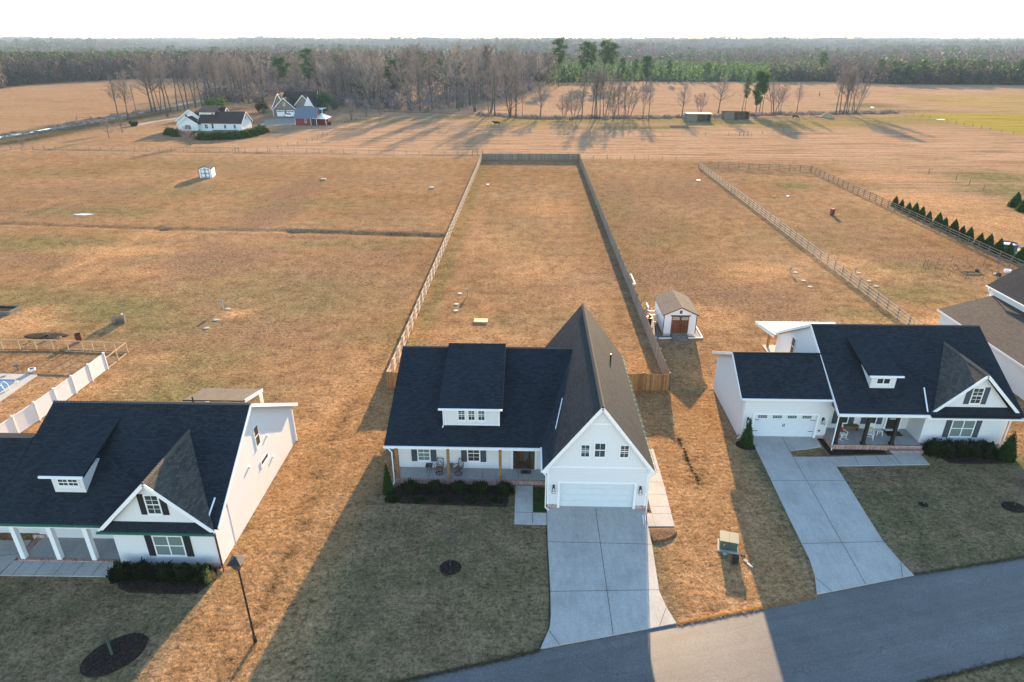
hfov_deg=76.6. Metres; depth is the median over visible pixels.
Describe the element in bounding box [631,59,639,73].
pine tree
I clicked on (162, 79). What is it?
bare tree
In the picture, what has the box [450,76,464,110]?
bare tree
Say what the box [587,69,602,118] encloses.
bare tree
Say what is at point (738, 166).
board fence
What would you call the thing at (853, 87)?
bare tree
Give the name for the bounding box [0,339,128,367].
rail fence
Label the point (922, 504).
flower bed
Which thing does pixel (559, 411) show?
farmhouse
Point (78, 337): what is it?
burn barrel
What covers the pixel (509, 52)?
bare tree
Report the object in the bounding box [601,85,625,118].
bare tree
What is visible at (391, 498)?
shrub
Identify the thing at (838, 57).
forest
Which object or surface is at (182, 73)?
bare tree
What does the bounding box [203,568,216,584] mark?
shrub
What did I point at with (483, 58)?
bare tree
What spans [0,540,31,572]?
driveway
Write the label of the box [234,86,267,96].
house
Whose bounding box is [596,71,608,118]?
bare tree
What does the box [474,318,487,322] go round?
well cover
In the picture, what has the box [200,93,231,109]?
evergreen tree
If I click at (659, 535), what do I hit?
flower bed
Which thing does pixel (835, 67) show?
forest
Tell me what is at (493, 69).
bare tree
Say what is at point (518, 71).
bare tree
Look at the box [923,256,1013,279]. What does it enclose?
garden plot
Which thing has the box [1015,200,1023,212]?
arborvitae
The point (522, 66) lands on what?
bare tree
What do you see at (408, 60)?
bare tree
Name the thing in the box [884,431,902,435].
door mat
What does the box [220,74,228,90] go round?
bare tree
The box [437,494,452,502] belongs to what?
shrub
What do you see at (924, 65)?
pine tree
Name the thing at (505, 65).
bare tree
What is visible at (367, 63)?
bare tree
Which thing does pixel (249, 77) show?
bare tree
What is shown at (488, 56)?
bare tree
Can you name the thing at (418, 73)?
bare tree
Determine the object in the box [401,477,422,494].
shrub
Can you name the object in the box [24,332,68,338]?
ash pit
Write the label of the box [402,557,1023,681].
road
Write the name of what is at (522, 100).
bare tree
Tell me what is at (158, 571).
shrub
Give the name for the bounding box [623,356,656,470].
gutter
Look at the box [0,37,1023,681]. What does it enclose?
ground
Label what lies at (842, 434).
rocking chair
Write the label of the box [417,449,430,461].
window
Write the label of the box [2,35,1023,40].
forest
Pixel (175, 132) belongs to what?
hedge shrub
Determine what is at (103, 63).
forest
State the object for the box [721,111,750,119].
field shelter
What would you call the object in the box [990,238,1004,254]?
arborvitae
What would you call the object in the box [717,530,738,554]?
transformer box
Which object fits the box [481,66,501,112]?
bare tree
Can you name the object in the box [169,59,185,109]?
bare tree
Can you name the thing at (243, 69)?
bare tree
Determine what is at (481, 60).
bare tree
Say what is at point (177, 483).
farmhouse
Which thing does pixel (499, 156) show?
wooden fence
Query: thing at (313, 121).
door
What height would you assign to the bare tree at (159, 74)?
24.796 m
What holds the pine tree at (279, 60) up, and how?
on the ground at (300, 269)
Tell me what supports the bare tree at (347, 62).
on the ground at (300, 269)
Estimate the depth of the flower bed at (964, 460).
49.16 m
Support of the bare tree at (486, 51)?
on the ground at (300, 269)
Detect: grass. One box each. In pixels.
[160,362,398,681]
[533,487,544,511]
[620,352,804,612]
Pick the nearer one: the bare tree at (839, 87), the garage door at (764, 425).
the garage door at (764, 425)
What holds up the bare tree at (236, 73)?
on the ground at (300, 269)
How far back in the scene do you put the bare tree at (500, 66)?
373.29 m
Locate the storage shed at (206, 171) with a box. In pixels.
[197,164,215,177]
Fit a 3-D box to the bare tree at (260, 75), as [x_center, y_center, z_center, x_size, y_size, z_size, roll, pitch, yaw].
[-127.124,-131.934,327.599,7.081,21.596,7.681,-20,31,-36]
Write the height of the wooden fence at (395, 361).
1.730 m
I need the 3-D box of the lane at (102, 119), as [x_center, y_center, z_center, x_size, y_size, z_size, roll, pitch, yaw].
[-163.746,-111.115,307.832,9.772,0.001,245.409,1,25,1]
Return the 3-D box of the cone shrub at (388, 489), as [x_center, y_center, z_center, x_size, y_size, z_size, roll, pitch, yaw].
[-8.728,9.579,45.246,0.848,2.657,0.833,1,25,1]
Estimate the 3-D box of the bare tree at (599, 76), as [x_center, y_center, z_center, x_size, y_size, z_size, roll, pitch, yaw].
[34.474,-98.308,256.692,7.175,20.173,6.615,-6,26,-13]
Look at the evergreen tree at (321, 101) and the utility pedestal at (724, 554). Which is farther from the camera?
the evergreen tree at (321, 101)
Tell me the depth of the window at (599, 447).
42.14 m
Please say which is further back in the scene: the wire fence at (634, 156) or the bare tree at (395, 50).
the bare tree at (395, 50)
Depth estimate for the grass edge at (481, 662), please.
33.07 m
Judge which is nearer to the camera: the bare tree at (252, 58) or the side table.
the side table
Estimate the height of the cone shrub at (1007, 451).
2.587 m
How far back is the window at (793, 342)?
58.10 m
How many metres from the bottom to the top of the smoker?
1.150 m
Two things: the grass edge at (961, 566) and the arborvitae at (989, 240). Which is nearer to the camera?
the grass edge at (961, 566)
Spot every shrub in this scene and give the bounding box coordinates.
[105,559,133,583]
[127,557,154,581]
[128,120,137,125]
[148,560,173,583]
[161,127,173,135]
[166,562,193,584]
[169,128,183,136]
[188,129,200,138]
[188,561,215,586]
[195,131,206,139]
[199,131,216,140]
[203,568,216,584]
[211,131,222,139]
[216,131,230,139]
[225,131,239,139]
[233,130,245,138]
[237,129,253,137]
[245,128,259,136]
[250,126,266,134]
[254,100,269,112]
[257,124,269,132]
[330,96,337,109]
[382,462,393,494]
[384,493,399,503]
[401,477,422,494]
[412,494,428,503]
[424,479,445,494]
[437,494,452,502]
[447,480,469,495]
[462,495,478,503]
[468,480,490,494]
[485,495,501,502]
[495,480,514,497]
[739,418,753,446]
[922,437,946,458]
[937,437,959,457]
[952,439,973,458]
[967,438,986,458]
[979,439,999,459]
[996,431,1017,463]
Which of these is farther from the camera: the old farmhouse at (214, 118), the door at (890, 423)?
the old farmhouse at (214, 118)
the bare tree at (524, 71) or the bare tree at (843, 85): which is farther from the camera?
the bare tree at (524, 71)
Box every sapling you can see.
[93,621,113,654]
[439,521,460,565]
[921,490,930,503]
[1014,469,1023,505]
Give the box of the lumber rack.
[645,303,657,323]
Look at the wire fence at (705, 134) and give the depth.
215.54 m
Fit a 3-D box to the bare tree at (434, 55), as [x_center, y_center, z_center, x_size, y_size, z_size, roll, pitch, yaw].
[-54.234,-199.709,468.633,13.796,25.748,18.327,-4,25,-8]
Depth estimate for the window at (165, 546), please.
38.84 m
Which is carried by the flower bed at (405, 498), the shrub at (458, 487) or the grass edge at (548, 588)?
the shrub at (458, 487)
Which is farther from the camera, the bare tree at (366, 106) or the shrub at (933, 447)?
the bare tree at (366, 106)
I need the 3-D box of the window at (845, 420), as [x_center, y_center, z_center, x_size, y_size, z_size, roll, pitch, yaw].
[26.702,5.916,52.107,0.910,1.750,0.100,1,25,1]
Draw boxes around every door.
[200,169,209,177]
[277,110,284,115]
[311,119,316,124]
[513,451,534,468]
[559,483,633,506]
[670,316,688,332]
[753,415,815,436]
[885,418,895,428]
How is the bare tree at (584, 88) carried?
on the ground at (300, 269)
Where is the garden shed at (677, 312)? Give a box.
[654,289,699,341]
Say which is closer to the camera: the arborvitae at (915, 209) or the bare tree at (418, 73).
the arborvitae at (915, 209)
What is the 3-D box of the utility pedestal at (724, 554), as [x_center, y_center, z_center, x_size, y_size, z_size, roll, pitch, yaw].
[13.138,13.215,40.079,0.320,0.250,0.320,1,25,1]
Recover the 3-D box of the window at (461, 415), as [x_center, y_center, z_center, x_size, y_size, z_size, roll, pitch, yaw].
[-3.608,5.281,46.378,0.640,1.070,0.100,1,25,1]
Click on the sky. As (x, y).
(101, 19)
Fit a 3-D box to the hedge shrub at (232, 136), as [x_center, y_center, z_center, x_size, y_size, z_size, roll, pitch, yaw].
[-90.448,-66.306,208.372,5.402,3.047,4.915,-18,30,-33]
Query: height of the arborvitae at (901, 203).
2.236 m
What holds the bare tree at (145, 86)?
on the ground at (300, 269)
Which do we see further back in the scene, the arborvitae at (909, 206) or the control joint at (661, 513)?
the arborvitae at (909, 206)
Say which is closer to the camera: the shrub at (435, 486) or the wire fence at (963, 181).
the shrub at (435, 486)
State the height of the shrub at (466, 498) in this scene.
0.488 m
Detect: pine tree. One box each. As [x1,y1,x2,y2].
[269,55,293,83]
[294,48,317,90]
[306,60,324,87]
[323,53,352,88]
[347,62,368,99]
[380,57,403,89]
[411,51,430,95]
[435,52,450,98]
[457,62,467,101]
[550,36,569,86]
[575,41,593,85]
[587,42,598,83]
[597,38,612,76]
[606,42,620,84]
[619,57,626,79]
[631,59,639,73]
[638,55,656,83]
[666,60,673,81]
[706,62,712,79]
[744,77,752,110]
[750,70,767,112]
[759,71,769,112]
[762,73,771,110]
[818,51,827,67]
[876,59,889,77]
[890,61,899,68]
[916,60,929,82]
[943,59,954,81]
[976,59,988,68]
[1017,60,1023,70]
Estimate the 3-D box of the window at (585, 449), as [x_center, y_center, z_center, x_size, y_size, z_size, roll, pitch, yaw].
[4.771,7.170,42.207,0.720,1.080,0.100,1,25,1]
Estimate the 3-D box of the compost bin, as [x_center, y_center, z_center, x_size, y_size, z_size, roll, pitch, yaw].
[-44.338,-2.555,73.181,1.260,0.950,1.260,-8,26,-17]
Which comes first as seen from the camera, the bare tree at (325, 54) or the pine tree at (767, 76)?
the pine tree at (767, 76)
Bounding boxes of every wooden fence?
[386,154,481,385]
[386,371,397,387]
[482,153,578,160]
[579,153,671,390]
[628,372,670,390]
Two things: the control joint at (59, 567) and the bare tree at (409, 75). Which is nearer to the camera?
the control joint at (59, 567)
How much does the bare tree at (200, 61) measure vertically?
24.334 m
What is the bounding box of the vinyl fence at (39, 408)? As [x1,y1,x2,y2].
[0,352,108,432]
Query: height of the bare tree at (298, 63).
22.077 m
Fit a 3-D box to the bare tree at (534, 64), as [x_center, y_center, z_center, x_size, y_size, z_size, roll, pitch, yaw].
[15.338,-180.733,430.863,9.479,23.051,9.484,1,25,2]
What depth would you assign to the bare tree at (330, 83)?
310.56 m
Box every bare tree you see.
[95,119,114,137]
[100,74,120,119]
[110,69,134,118]
[112,114,125,131]
[126,57,158,111]
[132,53,165,111]
[135,57,160,111]
[144,53,171,116]
[153,54,172,111]
[162,56,178,110]
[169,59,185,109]
[175,58,188,108]
[176,56,206,107]
[177,124,195,145]
[185,52,204,105]
[194,51,215,101]
[195,52,208,99]
[202,51,223,97]
[213,53,225,98]
[219,53,236,102]
[220,50,242,103]
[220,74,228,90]
[225,59,242,89]
[226,58,243,100]
[232,55,244,101]
[237,53,252,103]
[243,64,254,97]
[245,56,260,85]
[249,54,258,83]
[252,67,271,100]
[253,57,264,100]
[256,71,269,86]
[265,60,274,83]
[272,67,281,92]
[282,54,296,74]
[282,66,292,87]
[289,54,306,80]
[292,69,304,90]
[306,52,323,93]
[312,56,327,86]
[313,63,329,94]
[321,60,339,96]
[321,66,345,102]
[323,51,337,70]
[323,62,346,94]
[330,94,338,109]
[331,52,354,94]
[333,65,360,96]
[339,50,361,90]
[340,52,352,93]
[343,98,357,119]
[349,46,370,103]
[349,53,386,107]
[349,58,368,104]
[352,46,371,97]
[352,47,363,95]
[354,49,376,101]
[359,48,387,105]
[360,99,371,115]
[365,49,385,83]
[368,53,387,102]
[374,99,385,113]
[384,47,401,70]
[387,64,396,93]
[389,61,405,101]
[395,57,424,109]
[399,51,412,96]
[401,46,412,87]
[402,42,435,80]
[402,44,428,95]
[407,58,430,94]
[408,56,426,110]
[419,52,437,108]
[430,45,444,68]
[435,49,453,99]
[438,45,467,108]
[438,55,452,97]
[443,44,471,93]
[443,52,460,85]
[449,50,476,104]
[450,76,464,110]
[459,49,488,111]
[471,43,495,97]
[472,45,491,89]
[472,46,498,94]
[473,46,488,97]
[480,55,493,93]
[481,58,497,95]
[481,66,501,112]
[484,61,505,114]
[485,45,496,84]
[487,56,496,90]
[489,64,531,117]
[491,45,499,64]
[495,52,509,88]
[497,44,520,93]
[501,55,509,87]
[506,58,527,118]
[511,49,525,83]
[513,54,532,87]
[519,60,528,86]
[520,88,524,115]
[525,53,540,84]
[526,81,549,115]
[529,51,537,85]
[532,53,546,83]
[537,53,552,84]
[555,94,573,117]
[562,89,584,118]
[575,71,589,118]
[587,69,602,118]
[588,72,598,116]
[592,66,606,118]
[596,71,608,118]
[598,69,624,117]
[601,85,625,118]
[616,77,622,114]
[617,83,641,114]
[623,80,630,112]
[639,81,652,117]
[644,83,655,120]
[675,83,693,115]
[693,92,709,111]
[713,77,735,112]
[742,81,749,110]
[764,77,791,114]
[773,83,789,112]
[794,82,805,112]
[834,69,850,114]
[837,68,866,113]
[838,67,850,112]
[841,66,858,114]
[845,66,861,114]
[849,70,874,112]
[852,70,864,110]
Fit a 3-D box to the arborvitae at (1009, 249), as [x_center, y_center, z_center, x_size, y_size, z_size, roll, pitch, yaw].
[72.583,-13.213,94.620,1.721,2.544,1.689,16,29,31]
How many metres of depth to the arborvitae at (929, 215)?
112.75 m
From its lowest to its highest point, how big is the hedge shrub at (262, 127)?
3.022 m
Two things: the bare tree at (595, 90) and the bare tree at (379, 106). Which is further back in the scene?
the bare tree at (379, 106)
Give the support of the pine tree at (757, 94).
on the ground at (300, 269)
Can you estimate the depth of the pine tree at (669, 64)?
465.48 m
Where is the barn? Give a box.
[293,107,331,124]
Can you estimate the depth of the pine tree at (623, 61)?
465.11 m
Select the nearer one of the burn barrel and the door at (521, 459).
the door at (521, 459)
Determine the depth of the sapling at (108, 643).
33.12 m
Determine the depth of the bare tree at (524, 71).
392.54 m
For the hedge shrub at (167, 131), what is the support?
on the ground at (300, 269)
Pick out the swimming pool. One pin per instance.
(10, 383)
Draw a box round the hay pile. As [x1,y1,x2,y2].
[811,112,841,117]
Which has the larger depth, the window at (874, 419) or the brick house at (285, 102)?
the brick house at (285, 102)
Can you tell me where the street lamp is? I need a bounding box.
[226,556,256,643]
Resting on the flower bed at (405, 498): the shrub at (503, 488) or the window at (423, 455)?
the shrub at (503, 488)
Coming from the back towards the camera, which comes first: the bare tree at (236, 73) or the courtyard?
the bare tree at (236, 73)
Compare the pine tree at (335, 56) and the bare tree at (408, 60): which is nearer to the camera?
the pine tree at (335, 56)
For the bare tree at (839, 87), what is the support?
on the ground at (300, 269)
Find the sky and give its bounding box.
[0,0,1023,38]
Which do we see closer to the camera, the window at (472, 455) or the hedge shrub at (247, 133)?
the window at (472, 455)
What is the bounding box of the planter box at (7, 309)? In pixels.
[0,305,21,314]
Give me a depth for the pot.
62.08 m
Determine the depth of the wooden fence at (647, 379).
58.69 m
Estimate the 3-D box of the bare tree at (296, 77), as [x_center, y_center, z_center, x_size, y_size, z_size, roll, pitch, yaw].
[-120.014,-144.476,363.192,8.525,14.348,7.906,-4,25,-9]
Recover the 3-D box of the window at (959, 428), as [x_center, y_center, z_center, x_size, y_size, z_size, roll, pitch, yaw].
[34.822,6.787,50.173,1.860,1.600,0.100,1,25,1]
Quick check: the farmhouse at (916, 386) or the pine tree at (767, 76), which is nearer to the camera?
the farmhouse at (916, 386)
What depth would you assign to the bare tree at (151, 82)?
279.33 m
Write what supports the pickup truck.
on the courtyard
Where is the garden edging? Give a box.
[651,316,702,338]
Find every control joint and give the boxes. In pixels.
[13,562,102,575]
[548,508,665,644]
[652,494,671,525]
[771,439,902,588]
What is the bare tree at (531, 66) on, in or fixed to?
on the ground at (300, 269)
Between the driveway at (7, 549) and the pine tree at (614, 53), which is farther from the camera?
the pine tree at (614, 53)
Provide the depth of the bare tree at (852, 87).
272.12 m
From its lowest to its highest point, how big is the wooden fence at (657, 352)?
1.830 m
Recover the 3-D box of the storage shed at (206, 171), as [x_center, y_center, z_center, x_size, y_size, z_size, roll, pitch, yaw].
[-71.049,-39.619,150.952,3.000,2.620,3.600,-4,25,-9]
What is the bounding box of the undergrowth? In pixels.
[197,73,535,110]
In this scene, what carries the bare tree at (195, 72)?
on the ground at (300, 269)
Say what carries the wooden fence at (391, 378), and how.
on the ground at (300, 269)
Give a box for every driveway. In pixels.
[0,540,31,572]
[540,506,676,648]
[753,436,913,594]
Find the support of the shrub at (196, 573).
on the flower bed at (149, 586)
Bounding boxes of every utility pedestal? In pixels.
[721,552,727,557]
[732,554,738,564]
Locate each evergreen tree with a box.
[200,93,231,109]
[313,89,331,112]
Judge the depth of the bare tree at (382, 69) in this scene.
296.81 m
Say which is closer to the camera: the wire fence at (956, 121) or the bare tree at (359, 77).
the wire fence at (956, 121)
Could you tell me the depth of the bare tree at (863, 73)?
280.12 m
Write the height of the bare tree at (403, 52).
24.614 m
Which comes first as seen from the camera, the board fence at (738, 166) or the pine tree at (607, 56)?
the board fence at (738, 166)
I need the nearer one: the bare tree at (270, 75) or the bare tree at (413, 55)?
the bare tree at (413, 55)
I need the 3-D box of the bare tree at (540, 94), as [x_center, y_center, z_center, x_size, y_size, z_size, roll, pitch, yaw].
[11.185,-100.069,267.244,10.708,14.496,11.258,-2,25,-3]
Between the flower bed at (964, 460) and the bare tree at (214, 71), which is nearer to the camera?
the flower bed at (964, 460)
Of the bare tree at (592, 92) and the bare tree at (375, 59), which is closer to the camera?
the bare tree at (592, 92)
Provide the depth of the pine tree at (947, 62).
476.21 m
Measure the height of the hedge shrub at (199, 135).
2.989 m
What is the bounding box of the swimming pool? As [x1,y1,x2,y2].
[0,373,36,401]
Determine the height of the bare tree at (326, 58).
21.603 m
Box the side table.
[425,463,432,471]
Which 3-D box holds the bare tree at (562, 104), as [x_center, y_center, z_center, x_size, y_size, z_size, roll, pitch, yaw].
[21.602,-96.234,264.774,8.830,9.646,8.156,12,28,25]
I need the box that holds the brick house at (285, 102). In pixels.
[272,91,326,115]
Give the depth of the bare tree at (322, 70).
325.76 m
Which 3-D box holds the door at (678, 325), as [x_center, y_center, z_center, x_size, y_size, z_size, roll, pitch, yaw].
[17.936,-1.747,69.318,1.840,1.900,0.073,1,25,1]
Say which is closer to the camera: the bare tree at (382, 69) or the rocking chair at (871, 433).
the rocking chair at (871, 433)
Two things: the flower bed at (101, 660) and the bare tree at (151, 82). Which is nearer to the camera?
the flower bed at (101, 660)
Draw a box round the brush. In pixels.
[0,107,900,141]
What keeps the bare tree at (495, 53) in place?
on the ground at (300, 269)
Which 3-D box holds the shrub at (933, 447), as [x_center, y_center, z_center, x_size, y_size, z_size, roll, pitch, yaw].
[32.553,8.106,49.926,1.677,1.382,1.863,1,25,1]
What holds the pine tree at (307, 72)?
on the ground at (300, 269)
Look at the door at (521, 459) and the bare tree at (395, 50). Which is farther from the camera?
the bare tree at (395, 50)
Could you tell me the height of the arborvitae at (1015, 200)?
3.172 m
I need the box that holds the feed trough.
[670,125,687,126]
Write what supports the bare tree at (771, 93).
on the ground at (300, 269)
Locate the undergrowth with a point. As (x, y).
(387, 94)
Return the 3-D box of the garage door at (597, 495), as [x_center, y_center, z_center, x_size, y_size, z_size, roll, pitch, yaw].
[5.706,10.398,43.910,4.956,2.090,0.040,1,25,1]
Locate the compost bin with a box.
[111,312,126,324]
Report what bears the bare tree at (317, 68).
on the ground at (300, 269)
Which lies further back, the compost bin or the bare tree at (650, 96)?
the bare tree at (650, 96)
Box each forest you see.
[0,36,1023,67]
[0,50,216,87]
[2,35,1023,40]
[185,49,558,85]
[534,60,829,81]
[766,59,1023,84]
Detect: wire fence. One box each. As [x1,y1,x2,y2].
[9,145,457,154]
[256,114,370,153]
[580,154,689,159]
[600,125,805,135]
[891,109,1013,133]
[928,169,1009,193]
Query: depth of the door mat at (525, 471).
47.41 m
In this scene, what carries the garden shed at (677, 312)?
on the ground at (300, 269)
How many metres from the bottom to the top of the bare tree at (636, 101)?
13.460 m
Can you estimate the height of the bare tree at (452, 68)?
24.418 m
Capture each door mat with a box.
[521,470,530,473]
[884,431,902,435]
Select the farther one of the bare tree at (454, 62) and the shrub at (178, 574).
the bare tree at (454, 62)
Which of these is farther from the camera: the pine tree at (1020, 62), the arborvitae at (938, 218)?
the pine tree at (1020, 62)
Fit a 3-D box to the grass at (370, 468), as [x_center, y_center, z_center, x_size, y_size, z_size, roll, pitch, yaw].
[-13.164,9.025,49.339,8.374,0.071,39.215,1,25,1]
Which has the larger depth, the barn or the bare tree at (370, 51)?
the bare tree at (370, 51)
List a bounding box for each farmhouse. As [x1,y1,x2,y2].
[0,388,297,571]
[175,105,252,131]
[383,303,655,512]
[712,321,1023,453]
[937,265,1023,399]
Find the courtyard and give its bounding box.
[261,112,326,125]
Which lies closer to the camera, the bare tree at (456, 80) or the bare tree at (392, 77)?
the bare tree at (456, 80)
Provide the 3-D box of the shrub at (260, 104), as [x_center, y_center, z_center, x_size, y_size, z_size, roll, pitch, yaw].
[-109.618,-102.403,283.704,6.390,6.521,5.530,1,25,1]
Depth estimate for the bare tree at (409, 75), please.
286.92 m
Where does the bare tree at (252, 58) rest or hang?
on the ground at (300, 269)
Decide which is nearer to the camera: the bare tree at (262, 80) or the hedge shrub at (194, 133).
the hedge shrub at (194, 133)
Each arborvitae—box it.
[890,196,898,207]
[896,199,904,210]
[903,202,911,213]
[909,202,919,216]
[915,206,925,219]
[923,211,931,222]
[930,212,942,227]
[939,217,948,229]
[946,219,959,234]
[956,225,965,237]
[962,227,973,241]
[973,233,984,245]
[980,233,994,249]
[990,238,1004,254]
[1000,242,1014,258]
[1007,191,1021,207]
[1012,247,1023,262]
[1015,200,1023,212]
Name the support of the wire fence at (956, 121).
on the ground at (300, 269)
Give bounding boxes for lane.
[0,97,217,138]
[137,118,177,125]
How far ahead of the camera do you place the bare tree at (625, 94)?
265.34 m
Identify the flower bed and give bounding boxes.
[80,633,148,676]
[117,567,216,593]
[392,483,508,506]
[440,560,460,574]
[648,528,676,542]
[735,441,755,449]
[818,438,886,454]
[918,502,927,506]
[937,449,1006,463]
[1001,501,1023,512]
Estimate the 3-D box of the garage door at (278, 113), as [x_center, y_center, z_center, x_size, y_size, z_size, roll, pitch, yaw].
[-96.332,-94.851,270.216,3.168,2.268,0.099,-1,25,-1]
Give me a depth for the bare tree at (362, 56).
342.85 m
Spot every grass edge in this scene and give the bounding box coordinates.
[388,648,541,681]
[539,525,550,647]
[677,592,819,625]
[913,555,1023,575]
[917,653,1023,681]
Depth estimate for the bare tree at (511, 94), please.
260.49 m
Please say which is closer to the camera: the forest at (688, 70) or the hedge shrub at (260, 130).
the hedge shrub at (260, 130)
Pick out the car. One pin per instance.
(1007, 243)
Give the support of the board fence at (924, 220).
on the ground at (300, 269)
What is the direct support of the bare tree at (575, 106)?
on the ground at (300, 269)
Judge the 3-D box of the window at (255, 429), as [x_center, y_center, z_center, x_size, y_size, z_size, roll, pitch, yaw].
[-17.362,6.471,44.150,0.100,1.650,0.810,1,25,1]
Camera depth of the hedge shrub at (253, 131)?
214.30 m
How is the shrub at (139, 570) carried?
on the flower bed at (149, 586)
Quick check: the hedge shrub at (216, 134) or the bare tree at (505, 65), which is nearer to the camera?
the hedge shrub at (216, 134)
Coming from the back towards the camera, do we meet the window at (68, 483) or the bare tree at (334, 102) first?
the bare tree at (334, 102)
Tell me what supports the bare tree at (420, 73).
on the ground at (300, 269)
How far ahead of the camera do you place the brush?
267.46 m
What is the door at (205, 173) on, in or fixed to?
in the storage shed at (206, 171)
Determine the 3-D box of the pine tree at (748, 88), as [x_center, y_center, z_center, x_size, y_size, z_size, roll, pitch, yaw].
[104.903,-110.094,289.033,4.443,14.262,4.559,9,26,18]
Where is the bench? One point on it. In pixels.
(856, 426)
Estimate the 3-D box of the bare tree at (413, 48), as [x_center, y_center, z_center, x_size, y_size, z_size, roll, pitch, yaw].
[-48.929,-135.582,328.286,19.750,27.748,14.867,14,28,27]
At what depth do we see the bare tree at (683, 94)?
263.28 m
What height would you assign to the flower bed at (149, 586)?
0.164 m
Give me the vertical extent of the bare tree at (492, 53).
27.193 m
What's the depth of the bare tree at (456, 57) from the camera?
334.45 m
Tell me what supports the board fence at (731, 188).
on the ground at (300, 269)
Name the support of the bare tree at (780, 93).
on the ground at (300, 269)
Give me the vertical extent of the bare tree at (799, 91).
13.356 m
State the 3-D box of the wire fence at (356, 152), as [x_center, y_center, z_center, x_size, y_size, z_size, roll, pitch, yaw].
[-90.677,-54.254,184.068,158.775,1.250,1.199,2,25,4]
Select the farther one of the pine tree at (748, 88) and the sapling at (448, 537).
the pine tree at (748, 88)
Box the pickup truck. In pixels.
[282,113,293,117]
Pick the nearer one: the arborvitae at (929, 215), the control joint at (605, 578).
the control joint at (605, 578)
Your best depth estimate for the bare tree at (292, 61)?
427.99 m
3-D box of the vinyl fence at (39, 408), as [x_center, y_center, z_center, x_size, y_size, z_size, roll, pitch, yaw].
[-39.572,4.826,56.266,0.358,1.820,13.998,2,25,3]
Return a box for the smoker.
[830,208,834,214]
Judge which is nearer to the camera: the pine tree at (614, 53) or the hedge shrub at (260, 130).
the hedge shrub at (260, 130)
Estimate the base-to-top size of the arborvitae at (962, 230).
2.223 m
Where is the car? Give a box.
[997,240,1019,251]
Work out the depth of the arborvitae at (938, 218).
109.87 m
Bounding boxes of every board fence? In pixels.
[698,163,923,324]
[699,161,811,171]
[811,166,1023,267]
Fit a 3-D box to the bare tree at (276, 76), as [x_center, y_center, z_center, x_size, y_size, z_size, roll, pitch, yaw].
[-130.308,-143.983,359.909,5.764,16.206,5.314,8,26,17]
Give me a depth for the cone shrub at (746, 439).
50.59 m
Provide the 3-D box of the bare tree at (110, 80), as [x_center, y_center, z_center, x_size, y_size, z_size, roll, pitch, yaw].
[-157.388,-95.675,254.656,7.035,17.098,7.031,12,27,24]
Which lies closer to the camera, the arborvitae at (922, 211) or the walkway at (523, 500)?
the walkway at (523, 500)
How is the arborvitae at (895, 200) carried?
on the ground at (300, 269)
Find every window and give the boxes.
[56,479,80,487]
[142,494,163,515]
[151,536,187,556]
[252,423,261,449]
[260,451,268,467]
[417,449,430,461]
[457,411,465,421]
[467,411,475,421]
[467,450,480,462]
[477,411,485,421]
[579,444,590,458]
[593,442,606,458]
[618,444,629,458]
[789,336,796,351]
[836,417,848,423]
[866,417,877,424]
[875,378,891,384]
[947,420,976,437]
[968,387,985,404]
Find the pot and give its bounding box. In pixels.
[28,367,35,372]
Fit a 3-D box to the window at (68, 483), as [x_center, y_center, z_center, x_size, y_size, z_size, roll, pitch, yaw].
[-26.686,8.521,38.979,1.380,0.630,0.100,1,25,1]
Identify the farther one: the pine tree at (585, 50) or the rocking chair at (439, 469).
the pine tree at (585, 50)
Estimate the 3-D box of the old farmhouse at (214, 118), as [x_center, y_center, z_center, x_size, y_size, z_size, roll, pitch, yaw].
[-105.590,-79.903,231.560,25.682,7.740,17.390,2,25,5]
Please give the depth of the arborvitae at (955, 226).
106.04 m
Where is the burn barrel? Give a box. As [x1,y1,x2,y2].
[74,333,82,342]
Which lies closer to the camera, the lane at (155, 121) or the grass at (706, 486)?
the grass at (706, 486)
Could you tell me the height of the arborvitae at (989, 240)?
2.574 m
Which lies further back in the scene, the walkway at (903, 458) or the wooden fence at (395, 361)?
the wooden fence at (395, 361)
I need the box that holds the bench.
[841,424,858,430]
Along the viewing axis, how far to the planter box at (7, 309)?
76.35 m
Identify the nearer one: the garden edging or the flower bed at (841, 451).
the flower bed at (841, 451)
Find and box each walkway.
[0,560,115,576]
[514,485,546,524]
[646,449,673,526]
[829,452,929,466]
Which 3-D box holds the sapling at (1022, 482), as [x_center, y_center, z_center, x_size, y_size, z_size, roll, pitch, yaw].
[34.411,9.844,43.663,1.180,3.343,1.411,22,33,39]
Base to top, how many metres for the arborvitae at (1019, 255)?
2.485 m
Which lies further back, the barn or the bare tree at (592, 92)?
the bare tree at (592, 92)
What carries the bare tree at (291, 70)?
on the ground at (300, 269)
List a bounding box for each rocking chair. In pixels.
[838,422,848,440]
[867,423,874,439]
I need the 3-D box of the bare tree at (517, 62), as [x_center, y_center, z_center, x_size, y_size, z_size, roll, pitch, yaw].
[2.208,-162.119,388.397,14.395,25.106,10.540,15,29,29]
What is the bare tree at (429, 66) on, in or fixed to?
on the ground at (300, 269)
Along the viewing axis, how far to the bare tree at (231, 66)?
317.15 m
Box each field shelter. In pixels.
[684,112,711,121]
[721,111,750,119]
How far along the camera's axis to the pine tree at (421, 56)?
346.95 m

